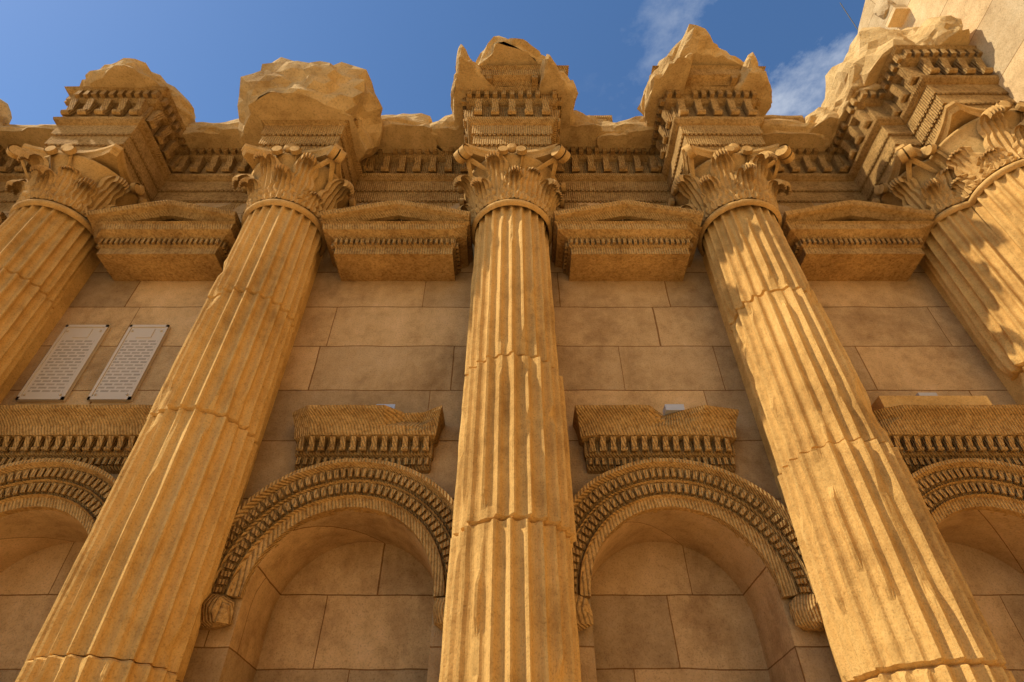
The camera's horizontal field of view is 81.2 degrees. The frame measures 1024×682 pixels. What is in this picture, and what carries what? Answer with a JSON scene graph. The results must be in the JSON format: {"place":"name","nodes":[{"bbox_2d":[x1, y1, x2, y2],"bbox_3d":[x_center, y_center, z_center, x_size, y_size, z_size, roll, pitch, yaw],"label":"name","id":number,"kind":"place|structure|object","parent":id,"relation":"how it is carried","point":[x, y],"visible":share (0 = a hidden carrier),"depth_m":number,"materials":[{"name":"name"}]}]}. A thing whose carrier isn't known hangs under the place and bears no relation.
{"place":"outdoors","nodes":[
{"label":"outdoors","id":0,"kind":"place"},
{"bbox_2d":[0,0,864,124],"label":"sky","id":1,"kind":"structure","parent":0,"point":[408,49],"materials":[{"name":"blue"}]},
{"bbox_2d":[0,202,1023,681],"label":"wall","id":2,"kind":"structure","parent":0,"point":[676,596],"depth_m":8.16,"materials":[{"name":"stone"}]},
{"bbox_2d":[0,211,6,224],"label":"bay ornament","id":3,"kind":"object","parent":2,"relation":"attached to","point":[3,217],"visible":0.05,"depth_m":10.24,"materials":[{"name":"stone"}]},
{"bbox_2d":[15,325,110,401],"bbox_3d":[-6.895,0.310,9.227,0.690,1.500,0.075,0,-42,0],"label":"plaque","id":4,"kind":"object","parent":2,"relation":"attached to","point":[60,368],"visible":1,"depth_m":9.16,"materials":[{"name":"stone"}]},
{"bbox_2d":[0,199,240,535],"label":"bay ornament","id":5,"kind":"object","parent":2,"relation":"attached to","point":[67,459],"visible":0.68,"depth_m":8.12,"materials":[{"name":"stone"}]},
{"bbox_2d":[87,325,170,401],"bbox_3d":[-5.885,0.310,9.227,0.630,1.500,0.075,0,-42,0],"label":"plaque","id":6,"kind":"object","parent":2,"relation":"attached to","point":[124,372],"visible":1,"depth_m":9.16,"materials":[{"name":"stone"}]},
{"bbox_2d":[199,199,472,630],"bbox_3d":[-1.997,0.481,8.656,3.385,6.805,1.306,0,-42,0],"label":"bay ornament","id":7,"kind":"object","parent":2,"relation":"attached to","point":[368,458],"visible":0.9,"depth_m":8.00,"materials":[{"name":"stone"}]},
{"bbox_2d":[0,45,1016,210],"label":"entablature","id":8,"kind":"structure","parent":2,"relation":"attached to","point":[922,86],"depth_m":11.96,"materials":[{"name":"stone"}]},
{"bbox_2d":[0,15,969,160],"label":"broken stone top","id":9,"kind":"object","parent":8,"relation":"on","point":[281,88],"visible":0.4,"depth_m":12.09,"materials":[{"name":"stone"}]},
{"bbox_2d":[479,65,804,122],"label":"cornice fragments","id":10,"kind":"object","parent":8,"relation":"on","point":[699,75],"visible":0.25,"depth_m":12.06,"materials":[{"name":"stone"}]},
{"bbox_2d":[551,199,825,631],"bbox_3d":[2.001,0.484,8.653,3.384,6.818,1.311,0,-42,0],"label":"bay ornament","id":11,"kind":"object","parent":2,"relation":"attached to","point":[641,460],"visible":0.84,"depth_m":8.01,"materials":[{"name":"stone"}]},
{"bbox_2d":[376,393,937,415],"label":"flood lamps","id":12,"kind":"object","parent":11,"relation":"on","point":[670,408],"visible":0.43,"depth_m":8.27,"materials":[{"name":"grey metal"}]},
{"bbox_2d":[782,200,1023,525],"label":"bay ornament","id":13,"kind":"object","parent":2,"relation":"attached to","point":[959,458],"visible":0.71,"depth_m":8.12,"materials":[{"name":"stone"}]},
{"bbox_2d":[871,396,991,410],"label":"stone slab","id":14,"kind":"structure","parent":13,"relation":"on","point":[883,401],"depth_m":8.25,"materials":[{"name":"stone"}]},
{"bbox_2d":[858,0,1023,102],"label":"wall","id":15,"kind":"structure","parent":0,"point":[995,28],"depth_m":11.13,"materials":[{"name":"stone"}]},
{"bbox_2d":[840,3,857,29],"bbox_3d":[9.220,-8.528,16.076,0.024,2.400,0.271,0,-42,0],"label":"iron rod","id":16,"kind":"object","parent":15,"relation":"attached to","point":[849,17],"visible":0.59,"depth_m":16.31,"materials":[{"name":"grey metal"}]},
{"bbox_2d":[873,0,909,26],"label":"stone block","id":17,"kind":"structure","parent":15,"relation":"attached to","point":[890,13],"depth_m":13.62,"materials":[{"name":"stone"}]},
{"label":"ground","id":18,"kind":"structure","parent":0,"visible":0},
{"bbox_2d":[0,205,100,403],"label":"column","id":19,"kind":"structure","parent":18,"relation":"on","point":[50,261],"depth_m":9.52,"materials":[{"name":"stone"}]},
{"bbox_2d":[5,143,148,249],"bbox_3d":[-8.022,-2.385,11.006,2.147,1.526,2.216,0,-42,0],"label":"capital","id":20,"kind":"object","parent":19,"relation":"attached to","point":[70,179],"visible":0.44,"depth_m":10.55,"materials":[{"name":"stone"}]},
{"bbox_2d":[15,205,322,681],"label":"column","id":21,"kind":"structure","parent":18,"relation":"on","point":[132,596],"depth_m":6.80,"materials":[{"name":"stone"}]},
{"bbox_2d":[232,143,355,256],"bbox_3d":[-3.967,-2.398,10.991,2.199,1.526,2.221,0,-42,0],"label":"capital","id":22,"kind":"object","parent":21,"relation":"attached to","point":[310,184],"visible":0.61,"depth_m":10.52,"materials":[{"name":"stone"}]},
{"bbox_2d":[439,205,581,681],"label":"column","id":23,"kind":"structure","parent":18,"relation":"on","point":[510,612],"depth_m":6.67,"materials":[{"name":"stone"}]},
{"bbox_2d":[453,143,570,246],"bbox_3d":[-0.014,-2.397,10.992,2.122,1.526,2.174,0,-42,0],"label":"capital","id":24,"kind":"object","parent":23,"relation":"attached to","point":[511,174],"visible":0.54,"depth_m":10.53,"materials":[{"name":"stone"}]},
{"bbox_2d":[701,205,1015,681],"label":"column","id":25,"kind":"structure","parent":18,"relation":"on","point":[895,599],"depth_m":6.71,"materials":[{"name":"stone"}]},
{"bbox_2d":[668,143,794,256],"bbox_3d":[3.985,-2.401,10.989,2.226,1.526,2.239,0,-42,0],"label":"capital","id":26,"kind":"object","parent":25,"relation":"attached to","point":[712,184],"visible":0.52,"depth_m":10.52,"materials":[{"name":"stone"}]},
{"bbox_2d":[919,207,1023,404],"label":"column","id":27,"kind":"structure","parent":18,"relation":"on","point":[971,265],"depth_m":9.35,"materials":[{"name":"stone"}]},
{"bbox_2d":[870,143,976,228],"bbox_3d":[7.913,-2.393,10.997,2.135,1.526,2.153,0,-42,0],"label":"capital","id":28,"kind":"object","parent":27,"relation":"attached to","point":[912,169],"visible":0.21,"depth_m":10.66,"materials":[{"name":"stone"}]},
{"bbox_2d":[972,166,1023,265],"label":"column","id":29,"kind":"structure","parent":18,"relation":"on","point":[998,206],"depth_m":9.41,"materials":[{"name":"stone"}]},
{"bbox_2d":[919,100,1023,207],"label":"capital","id":30,"kind":"object","parent":29,"relation":"attached to","point":[977,150],"visible":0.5,"depth_m":10.02,"materials":[{"name":"stone"}]}
]}

